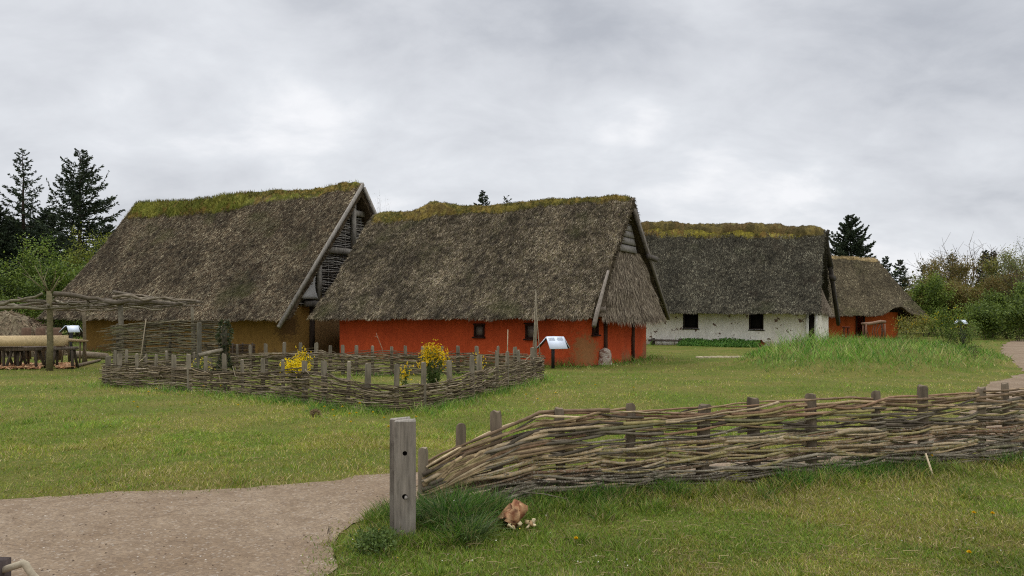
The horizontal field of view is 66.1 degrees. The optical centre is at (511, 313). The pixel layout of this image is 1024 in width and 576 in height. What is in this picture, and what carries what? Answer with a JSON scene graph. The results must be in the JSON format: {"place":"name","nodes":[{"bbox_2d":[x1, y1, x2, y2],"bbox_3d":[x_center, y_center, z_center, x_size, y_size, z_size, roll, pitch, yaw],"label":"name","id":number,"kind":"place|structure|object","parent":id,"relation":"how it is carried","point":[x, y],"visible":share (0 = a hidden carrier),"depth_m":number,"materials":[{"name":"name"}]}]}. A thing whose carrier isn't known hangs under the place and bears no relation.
{"place":"outdoors","nodes":[
{"label":"outdoors","id":0,"kind":"place"},
{"bbox_2d":[0,362,75,369],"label":"wood chips","id":1,"kind":"object","parent":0,"point":[62,365],"visible":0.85,"depth_m":23.44,"materials":[{"name":"brown wood"}]},
{"bbox_2d":[0,320,1023,575],"bbox_3d":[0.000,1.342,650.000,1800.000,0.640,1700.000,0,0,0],"label":"ground","id":2,"kind":"structure","parent":0,"point":[722,375],"depth_m":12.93,"materials":[{"name":"green plant"}]},
{"bbox_2d":[0,347,13,365],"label":"trestle","id":3,"kind":"object","parent":2,"relation":"on","point":[3,355],"visible":0.57,"depth_m":23.69,"materials":[{"name":"brown wood"}]},
{"bbox_2d":[0,335,68,345],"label":"hewn beam","id":4,"kind":"structure","parent":3,"relation":"on","point":[59,340],"depth_m":23.48,"materials":[{"name":"brown wood"}]},
{"bbox_2d":[0,347,27,365],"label":"trestle","id":5,"kind":"object","parent":2,"relation":"on","point":[18,357],"visible":0.61,"depth_m":23.96,"materials":[{"name":"brown wood"}]},
{"bbox_2d":[0,557,38,575],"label":"wooden fence","id":6,"kind":"object","parent":2,"relation":"on","point":[7,567],"visible":1,"depth_m":4.61,"materials":[{"name":"beige wood"}]},
{"bbox_2d":[0,204,42,323],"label":"spruce tree","id":7,"kind":"object","parent":2,"relation":"on","point":[5,240],"visible":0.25,"depth_m":54.95,"materials":[{"name":"green plant"}]},
{"bbox_2d":[20,328,30,358],"bbox_3d":[-17.609,1.108,28.500,0.363,1.196,0.380,0,0,0],"label":"stump","id":8,"kind":"object","parent":2,"relation":"on","point":[25,331],"visible":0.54,"depth_m":28.37,"materials":[{"name":"brown wood"}]},
{"bbox_2d":[5,347,46,367],"bbox_3d":[-14.643,1.350,23.699,1.127,0.685,0.550,0,0,0],"label":"trestle","id":9,"kind":"object","parent":2,"relation":"on","point":[36,350],"visible":0.84,"depth_m":23.58,"materials":[{"name":"brown wood"}]},
{"bbox_2d":[0,262,56,327],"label":"leafy bush","id":10,"kind":"object","parent":2,"relation":"on","point":[30,289],"visible":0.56,"depth_m":40.59,"materials":[{"name":"green plant"}]},
{"bbox_2d":[0,148,67,323],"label":"spruce tree","id":11,"kind":"object","parent":2,"relation":"on","point":[22,199],"visible":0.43,"depth_m":55.93,"materials":[{"name":"green plant"}]},
{"bbox_2d":[0,310,67,356],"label":"reed heap","id":12,"kind":"object","parent":2,"relation":"on","point":[12,323],"visible":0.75,"depth_m":30.41,"materials":[{"name":"beige plant"}]},
{"bbox_2d":[0,214,67,333],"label":"spruce tree","id":13,"kind":"object","parent":2,"relation":"on","point":[10,215],"visible":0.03,"depth_m":60.94,"materials":[{"name":"green plant"}]},
{"bbox_2d":[19,346,55,364],"bbox_3d":[-14.717,1.352,24.399,1.025,0.681,0.550,0,0,0],"label":"trestle","id":14,"kind":"object","parent":2,"relation":"on","point":[28,358],"visible":0.27,"depth_m":24.45,"materials":[{"name":"brown wood"}]},
{"bbox_2d":[35,328,45,359],"bbox_3d":[-16.799,1.103,28.000,0.363,1.205,0.380,0,0,0],"label":"stump","id":15,"kind":"object","parent":2,"relation":"on","point":[40,331],"visible":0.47,"depth_m":27.89,"materials":[{"name":"brown wood"}]},
{"bbox_2d":[1,229,84,326],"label":"leafy bush","id":16,"kind":"object","parent":2,"relation":"on","point":[55,264],"visible":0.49,"depth_m":42.25,"materials":[{"name":"green plant"}]},
{"bbox_2d":[4,208,85,331],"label":"spruce tree","id":17,"kind":"object","parent":2,"relation":"on","point":[42,216],"visible":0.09,"depth_m":59.65,"materials":[{"name":"green plant"}]},
{"bbox_2d":[53,328,61,359],"bbox_3d":[-16.323,1.105,28.200,0.363,1.201,0.380,0,0,0],"label":"stump","id":18,"kind":"object","parent":2,"relation":"on","point":[56,331],"visible":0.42,"depth_m":28.10,"materials":[{"name":"brown wood"}]},
{"bbox_2d":[42,319,82,338],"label":"leafy bush","id":19,"kind":"object","parent":2,"relation":"on","point":[67,330],"visible":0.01,"depth_m":45.89,"materials":[{"name":"green plant"}]},
{"bbox_2d":[40,255,89,334],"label":"leafy bush","id":20,"kind":"object","parent":2,"relation":"on","point":[70,322],"visible":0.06,"depth_m":44.09,"materials":[{"name":"green plant"}]},
{"bbox_2d":[53,346,78,368],"bbox_3d":[-13.470,1.344,23.698,0.700,0.695,0.550,0,0,-11],"label":"trestle","id":21,"kind":"object","parent":2,"relation":"on","point":[73,349],"visible":0.73,"depth_m":23.62,"materials":[{"name":"brown wood"}]},
{"bbox_2d":[9,148,124,336],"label":"spruce tree","id":22,"kind":"object","parent":2,"relation":"on","point":[72,186],"visible":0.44,"depth_m":55.51,"materials":[{"name":"green plant"}]},
{"bbox_2d":[59,325,82,360],"bbox_3d":[-15.348,1.078,27.394,0.760,1.324,0.738,0,0,-34],"label":"info stand","id":23,"kind":"object","parent":2,"relation":"on","point":[72,329],"visible":0.96,"depth_m":27.32,"materials":[{"name":"white metal"}]},
{"bbox_2d":[61,338,87,362],"bbox_3d":[-14.568,1.239,26.199,0.918,0.828,0.356,0,0,17],"label":"work bench","id":24,"kind":"object","parent":2,"relation":"on","point":[76,340],"visible":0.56,"depth_m":26.15,"materials":[{"name":"brown wood"}]},
{"bbox_2d":[58,222,112,279],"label":"leafy bush","id":25,"kind":"object","parent":2,"relation":"on","point":[82,256],"visible":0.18,"depth_m":47.49,"materials":[{"name":"green plant"}]},
{"bbox_2d":[74,359,100,366],"bbox_3d":[-13.771,1.600,25.611,0.097,0.098,3.006,0,0,-15],"label":"log","id":26,"kind":"object","parent":2,"relation":"on","point":[89,362],"visible":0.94,"depth_m":25.54,"materials":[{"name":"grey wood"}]},
{"bbox_2d":[76,351,108,358],"bbox_3d":[-15.537,1.520,28.896,2.440,0.256,0.252,0,0,35],"label":"log","id":27,"kind":"object","parent":2,"relation":"on","point":[95,355],"visible":0.57,"depth_m":28.51,"materials":[{"name":"brown wood"}]},
{"bbox_2d":[0,259,203,370],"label":"pole rack","id":28,"kind":"object","parent":2,"relation":"on","point":[129,301],"visible":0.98,"depth_m":22.50,"materials":[{"name":"brown wood"}]},
{"bbox_2d":[95,224,113,245],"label":"spruce tree","id":29,"kind":"object","parent":2,"relation":"on","point":[107,225],"depth_m":59.74,"materials":[{"name":"green plant"}]},
{"bbox_2d":[96,319,221,368],"bbox_3d":[-9.643,0.952,21.654,3.991,1.608,0.305,0,0,13],"label":"wattle hurdle","id":30,"kind":"object","parent":2,"relation":"on","point":[143,343],"visible":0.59,"depth_m":21.75,"materials":[{"name":"brown plant"}]},
{"bbox_2d":[101,350,220,380],"bbox_3d":[-8.748,1.319,19.788,2.832,0.864,0.297,0,0,-34],"label":"wattle fence","id":31,"kind":"object","parent":2,"relation":"on","point":[127,363],"visible":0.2,"depth_m":19.72,"materials":[{"name":"brown wood"}]},
{"bbox_2d":[197,322,201,376],"bbox_3d":[-7.907,0.979,19.894,0.120,1.518,0.100,0,0,30],"label":"fence post","id":32,"kind":"object","parent":2,"relation":"on","point":[199,337],"visible":0.78,"depth_m":19.85,"materials":[{"name":"grey wood"}]},
{"bbox_2d":[198,348,222,356],"bbox_3d":[-7.659,0.990,20.019,0.610,0.220,0.100,0,0,-38],"label":"gate rail","id":33,"kind":"object","parent":32,"relation":"attached to","point":[210,352],"visible":1,"depth_m":19.98,"materials":[{"name":"grey wood"}]},
{"bbox_2d":[191,357,215,383],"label":"flowering plant","id":34,"kind":"object","parent":2,"relation":"on","point":[194,366],"visible":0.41,"depth_m":18.39,"materials":[{"name":"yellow plant"}]},
{"bbox_2d":[36,180,376,354],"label":"thatched house","id":35,"kind":"structure","parent":2,"relation":"on","point":[258,269],"depth_m":33.47,"materials":[{"name":"plant"}]},
{"bbox_2d":[214,319,234,371],"bbox_3d":[-7.408,0.938,20.290,0.530,1.613,0.506,0,0,0],"label":"ivy post","id":36,"kind":"object","parent":2,"relation":"on","point":[225,342],"visible":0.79,"depth_m":20.25,"materials":[{"name":"green plant"}]},
{"bbox_2d":[230,343,254,367],"bbox_3d":[-8.172,1.270,23.870,0.764,0.760,0.081,0,0,0],"label":"hurdle","id":37,"kind":"object","parent":2,"relation":"on","point":[242,348],"visible":0.39,"depth_m":23.86,"materials":[{"name":"brown wood"}]},
{"bbox_2d":[279,355,309,387],"bbox_3d":[-4.782,1.338,17.325,0.707,0.831,0.606,0,0,0],"label":"flowering plant","id":38,"kind":"object","parent":2,"relation":"on","point":[291,365],"visible":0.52,"depth_m":17.29,"materials":[{"name":"yellow plant"}]},
{"bbox_2d":[293,346,314,376],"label":"flowering plant","id":39,"kind":"object","parent":2,"relation":"on","point":[301,357],"visible":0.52,"depth_m":17.91,"materials":[{"name":"yellow plant"}]},
{"bbox_2d":[309,407,321,416],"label":"dry tussock","id":40,"kind":"object","parent":2,"relation":"on","point":[312,411],"visible":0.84,"depth_m":12.50,"materials":[{"name":"brown plant"}]},
{"bbox_2d":[98,347,543,411],"bbox_3d":[-4.348,1.269,16.371,10.301,0.985,6.394,0,0,0],"label":"wattle fence","id":41,"kind":"object","parent":2,"relation":"on","point":[425,391],"visible":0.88,"depth_m":15.26,"materials":[{"name":"brown wicker"}]},
{"bbox_2d":[339,521,408,559],"bbox_3d":[-0.936,1.587,5.513,0.455,0.166,0.635,0,0,0],"label":"clover","id":42,"kind":"object","parent":2,"relation":"on","point":[369,538],"visible":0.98,"depth_m":5.43,"materials":[{"name":"green plant"}]},
{"bbox_2d":[228,342,545,375],"bbox_3d":[-3.352,1.258,20.909,8.476,1.007,0.570,0,0,0],"label":"wattle fence","id":43,"kind":"object","parent":2,"relation":"on","point":[360,359],"visible":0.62,"depth_m":21.08,"materials":[{"name":"brown plant"}]},
{"bbox_2d":[390,417,415,536],"bbox_3d":[-0.806,1.283,5.803,0.160,1.035,0.274,0,0,-19],"label":"gatepost","id":44,"kind":"object","parent":2,"relation":"on","point":[403,471],"visible":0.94,"depth_m":5.70,"materials":[{"name":"grey wood"}]},
{"bbox_2d":[399,361,413,393],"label":"flowering plant","id":45,"kind":"object","parent":2,"relation":"on","point":[405,374],"visible":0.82,"depth_m":15.58,"materials":[{"name":"yellow plant"}]},
{"bbox_2d":[411,339,452,389],"bbox_3d":[-1.683,1.129,16.575,0.893,1.212,0.606,0,0,0],"label":"flowering plant","id":46,"kind":"object","parent":2,"relation":"on","point":[433,371],"visible":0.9,"depth_m":16.54,"materials":[{"name":"yellow plant"}]},
{"bbox_2d":[391,483,499,529],"bbox_3d":[-0.460,1.470,5.962,1.063,0.361,1.039,0,0,0],"label":"grass tussock","id":47,"kind":"object","parent":2,"relation":"on","point":[435,513],"depth_m":5.97,"materials":[{"name":"green plant"}]},
{"bbox_2d":[427,507,515,548],"bbox_3d":[-0.291,1.522,5.686,0.738,0.255,0.810,0,0,0],"label":"grass tussock","id":48,"kind":"object","parent":2,"relation":"on","point":[475,530],"depth_m":5.72,"materials":[{"name":"green plant"}]},
{"bbox_2d":[473,190,489,205],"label":"spruce tree","id":49,"kind":"object","parent":2,"relation":"on","point":[482,201],"visible":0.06,"depth_m":72.02,"materials":[{"name":"green plant"}]},
{"bbox_2d":[306,194,669,365],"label":"thatched house","id":50,"kind":"structure","parent":2,"relation":"on","point":[466,278],"depth_m":27.34,"materials":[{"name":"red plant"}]},
{"bbox_2d":[472,323,485,337],"bbox_3d":[-1.109,0.581,26.462,0.486,0.499,0.155,0,0,29],"label":"window","id":51,"kind":"structure","parent":50,"relation":"in","point":[479,328],"depth_m":26.47,"materials":[{"name":"brown wood"}]},
{"bbox_2d":[523,323,537,339],"bbox_3d":[0.608,0.582,25.522,0.482,0.571,0.153,0,0,29],"label":"window","id":52,"kind":"structure","parent":50,"relation":"in","point":[529,327],"depth_m":25.57,"materials":[{"name":"brown wood"}]},
{"bbox_2d":[591,319,600,336],"bbox_3d":[2.679,0.450,25.170,0.154,0.554,0.423,0,0,38],"label":"window","id":53,"kind":"structure","parent":50,"relation":"in","point":[595,331],"depth_m":25.23,"materials":[{"name":"brown wood"}]},
{"bbox_2d":[464,481,538,514],"bbox_3d":[-0.100,1.495,6.331,0.825,0.311,0.958,0,0,0],"label":"grass tussock","id":54,"kind":"object","parent":2,"relation":"on","point":[500,500],"depth_m":6.42,"materials":[{"name":"green plant"}]},
{"bbox_2d":[0,427,1023,575],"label":"lawn grass","id":55,"kind":"structure","parent":2,"relation":"on","point":[638,550],"depth_m":6.07,"materials":[{"name":"green plant"}]},
{"bbox_2d":[1,321,1023,575],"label":"tall grass","id":56,"kind":"structure","parent":2,"relation":"on","point":[565,503],"depth_m":7.58,"materials":[{"name":"green plant"}]},
{"bbox_2d":[2,406,1023,575],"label":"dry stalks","id":57,"kind":"object","parent":2,"relation":"on","point":[658,538],"visible":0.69,"depth_m":5.50,"materials":[{"name":"beige plant"}]},
{"bbox_2d":[497,499,535,530],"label":"mushrooms","id":58,"kind":"object","parent":2,"relation":"on","point":[515,513],"visible":0.92,"depth_m":6.00,"materials":[{"name":"brown plant"}]},
{"bbox_2d":[40,344,1000,565],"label":"daisies","id":59,"kind":"object","parent":2,"relation":"on","point":[533,523],"visible":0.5,"depth_m":6.77,"materials":[{"name":"white plant"}]},
{"bbox_2d":[533,289,541,374],"bbox_3d":[0.601,0.525,19.506,0.283,2.251,0.102,0,0,0],"label":"pole","id":60,"kind":"object","parent":2,"relation":"on","point":[535,333],"visible":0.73,"depth_m":19.50,"materials":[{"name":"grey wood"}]},
{"bbox_2d":[537,336,569,368],"bbox_3d":[1.229,1.213,23.602,1.070,1.054,1.041,0,0,-7],"label":"info stand","id":61,"kind":"object","parent":2,"relation":"on","point":[557,342],"visible":0.97,"depth_m":23.38,"materials":[{"name":"white metal"}]},
{"bbox_2d":[598,348,611,364],"bbox_3d":[2.993,1.409,25.378,0.451,0.618,0.319,0,0,0],"label":"standing stone","id":62,"kind":"object","parent":2,"relation":"on","point":[605,354],"visible":0.91,"depth_m":25.32,"materials":[{"name":"beige stone"}]},
{"bbox_2d":[648,338,681,344],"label":"bench","id":63,"kind":"object","parent":2,"relation":"on","point":[652,340],"visible":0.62,"depth_m":41.37,"materials":[{"name":"grey wood"}]},
{"bbox_2d":[676,337,760,347],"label":"weeds","id":64,"kind":"object","parent":2,"relation":"on","point":[725,342],"visible":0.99,"depth_m":39.51,"materials":[{"name":"green plant"}]},
{"bbox_2d":[416,382,1023,501],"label":"wattle fence","id":65,"kind":"object","parent":2,"relation":"on","point":[495,455],"visible":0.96,"depth_m":7.45,"materials":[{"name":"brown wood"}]},
{"bbox_2d":[641,220,839,346],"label":"thatched house","id":66,"kind":"structure","parent":2,"relation":"on","point":[750,281],"depth_m":41.09,"materials":[{"name":"plant"}]},
{"bbox_2d":[682,314,698,328],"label":"window","id":67,"kind":"structure","parent":66,"relation":"in","point":[690,321],"depth_m":41.40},
{"bbox_2d":[748,313,764,330],"bbox_3d":[12.385,0.389,39.875,0.805,0.956,0.232,0,0,26],"label":"window","id":68,"kind":"structure","parent":66,"relation":"in","point":[756,321],"depth_m":39.93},
{"bbox_2d":[809,313,813,340],"bbox_3d":[14.776,0.785,38.795,0.247,1.600,0.055,0,0,26],"label":"door","id":69,"kind":"structure","parent":66,"relation":"in","point":[811,317],"depth_m":38.78,"materials":[{"name":"black wood"}]},
{"bbox_2d":[842,326,849,338],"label":"stool","id":70,"kind":"object","parent":2,"relation":"on","point":[844,327],"visible":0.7,"depth_m":50.44,"materials":[{"name":"brown wood"}]},
{"bbox_2d":[829,214,883,264],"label":"spruce tree","id":71,"kind":"object","parent":2,"relation":"on","point":[856,248],"visible":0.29,"depth_m":65.56,"materials":[{"name":"green plant"}]},
{"bbox_2d":[861,320,885,338],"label":"rustic table","id":72,"kind":"object","parent":2,"relation":"on","point":[880,322],"visible":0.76,"depth_m":50.51,"materials":[{"name":"brown wood"}]},
{"bbox_2d":[827,255,927,337],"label":"thatched house","id":73,"kind":"structure","parent":2,"relation":"on","point":[869,289],"depth_m":52.77,"materials":[{"name":"orange plant"}]},
{"bbox_2d":[881,256,896,281],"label":"spruce tree","id":74,"kind":"object","parent":2,"relation":"on","point":[885,260],"visible":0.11,"depth_m":73.82,"materials":[{"name":"green plant"}]},
{"bbox_2d":[889,259,919,328],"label":"spruce tree","id":75,"kind":"object","parent":2,"relation":"on","point":[900,271],"visible":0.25,"depth_m":79.81,"materials":[{"name":"green plant"}]},
{"bbox_2d":[901,267,920,328],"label":"bare tree","id":76,"kind":"object","parent":2,"relation":"on","point":[912,282],"visible":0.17,"depth_m":84.27,"materials":[{"name":"brown plant"}]},
{"bbox_2d":[898,274,925,332],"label":"thicket bush","id":77,"kind":"object","parent":2,"relation":"on","point":[907,292],"visible":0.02,"depth_m":65.82,"materials":[{"name":"green plant"}]},
{"bbox_2d":[891,311,939,342],"bbox_3d":[14.466,0.494,28.552,1.613,1.190,1.458,0,0,-32],"label":"shrub","id":78,"kind":"object","parent":2,"relation":"on","point":[921,322],"visible":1,"depth_m":28.36,"materials":[{"name":"green plant"}]},
{"bbox_2d":[896,253,948,332],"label":"bare tree","id":79,"kind":"object","parent":2,"relation":"on","point":[915,277],"visible":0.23,"depth_m":68.23,"materials":[{"name":"brown plant"}]},
{"bbox_2d":[925,453,932,474],"bbox_3d":[4.241,1.550,7.990,0.022,0.248,0.138,0,0,-10],"label":"stick","id":80,"kind":"object","parent":2,"relation":"on","point":[927,459],"visible":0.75,"depth_m":8.00,"materials":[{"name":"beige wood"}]},
{"bbox_2d":[895,269,975,321],"bbox_3d":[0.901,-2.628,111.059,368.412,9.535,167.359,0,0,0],"label":"bare tree","id":81,"kind":"object","parent":2,"relation":"on","point":[915,278],"depth_m":115.85,"materials":[{"name":"brown plant"}]},
{"bbox_2d":[908,270,963,336],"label":"thicket bush","id":82,"kind":"object","parent":2,"relation":"on","point":[933,295],"visible":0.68,"depth_m":55.96,"materials":[{"name":"green plant"}]},
{"bbox_2d":[920,300,968,345],"bbox_3d":[15.768,0.351,28.900,1.593,1.672,1.471,0,0,42],"label":"shrub","id":83,"kind":"object","parent":2,"relation":"on","point":[946,325],"visible":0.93,"depth_m":28.74,"materials":[{"name":"green plant"}]},
{"bbox_2d":[939,253,958,326],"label":"bare tree","id":84,"kind":"object","parent":2,"relation":"on","point":[951,255],"visible":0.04,"depth_m":79.95,"materials":[{"name":"brown plant"}]},
{"bbox_2d":[915,269,982,335],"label":"thicket bush","id":85,"kind":"object","parent":2,"relation":"on","point":[952,300],"visible":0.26,"depth_m":57.06,"materials":[{"name":"green plant"}]},
{"bbox_2d":[938,319,981,347],"bbox_3d":[16.948,0.689,29.481,1.468,1.234,1.605,0,0,0],"label":"shrub","id":86,"kind":"object","parent":2,"relation":"on","point":[968,336],"visible":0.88,"depth_m":29.50,"materials":[{"name":"green plant"}]},
{"bbox_2d":[954,320,967,340],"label":"info stand","id":87,"kind":"object","parent":2,"relation":"on","point":[961,326],"visible":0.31,"depth_m":46.95,"materials":[{"name":"white metal"}]},
{"bbox_2d":[961,331,965,347],"bbox_3d":[20.663,1.250,36.000,0.160,0.950,0.160,0,0,0],"label":"bollard","id":88,"kind":"object","parent":2,"relation":"on","point":[962,339],"visible":0.36,"depth_m":35.97,"materials":[{"name":"brown wood"}]},
{"bbox_2d":[907,249,1023,334],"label":"thicket bush","id":89,"kind":"object","parent":2,"relation":"on","point":[993,283],"visible":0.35,"depth_m":58.90,"materials":[{"name":"green plant"}]},
{"bbox_2d":[925,232,1021,331],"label":"bare tree","id":90,"kind":"object","parent":2,"relation":"on","point":[975,271],"visible":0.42,"depth_m":68.89,"materials":[{"name":"brown plant"}]},
{"bbox_2d":[968,345,981,360],"bbox_3d":[14.103,1.150,24.019,0.418,0.587,0.412,0,0,-39],"label":"seedling tree","id":91,"kind":"object","parent":2,"relation":"on","point":[974,350],"visible":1,"depth_m":23.99,"materials":[{"name":"green plant"}]},
{"bbox_2d":[973,250,992,323],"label":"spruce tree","id":92,"kind":"object","parent":2,"relation":"on","point":[986,257],"visible":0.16,"depth_m":75.88,"materials":[{"name":"green plant"}]},
{"bbox_2d":[958,298,1008,339],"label":"thicket bush","id":93,"kind":"object","parent":2,"relation":"on","point":[978,314],"visible":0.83,"depth_m":49.59,"materials":[{"name":"green plant"}]},
{"bbox_2d":[954,262,1016,333],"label":"thicket bush","id":94,"kind":"object","parent":2,"relation":"on","point":[961,281],"visible":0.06,"depth_m":64.49,"materials":[{"name":"green plant"}]},
{"bbox_2d":[966,243,1023,334],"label":"thicket bush","id":95,"kind":"object","parent":2,"relation":"on","point":[987,270],"visible":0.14,"depth_m":62.01,"materials":[{"name":"green plant"}]},
{"bbox_2d":[989,250,1001,277],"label":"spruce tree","id":96,"kind":"object","parent":2,"relation":"on","point":[996,260],"visible":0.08,"depth_m":77.65,"materials":[{"name":"green plant"}]},
{"bbox_2d":[969,276,1023,338],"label":"thicket bush","id":97,"kind":"object","parent":2,"relation":"on","point":[999,299],"visible":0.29,"depth_m":51.52,"materials":[{"name":"green plant"}]},
{"bbox_2d":[979,236,1023,335],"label":"pale tree","id":98,"kind":"object","parent":2,"relation":"on","point":[1005,261],"visible":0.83,"depth_m":56.20,"materials":[{"name":"green plant"}]},
{"bbox_2d":[987,294,1023,340],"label":"thicket bush","id":99,"kind":"object","parent":2,"relation":"on","point":[1010,316],"visible":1,"depth_m":46.89,"materials":[{"name":"green plant"}]},
{"bbox_2d":[0,340,1023,575],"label":"path","id":100,"kind":"structure","parent":0,"point":[248,515],"depth_m":6.05,"materials":[{"name":"beige gravel"}]},
{"bbox_2d":[1,488,416,575],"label":"gravel","id":101,"kind":"structure","parent":100,"relation":"on","point":[163,546],"depth_m":5.62,"materials":[{"name":"beige gravel"}]},
{"bbox_2d":[0,0,1023,290],"label":"sky","id":102,"kind":"structure","parent":0,"point":[905,118],"materials":[{"name":"grey"}]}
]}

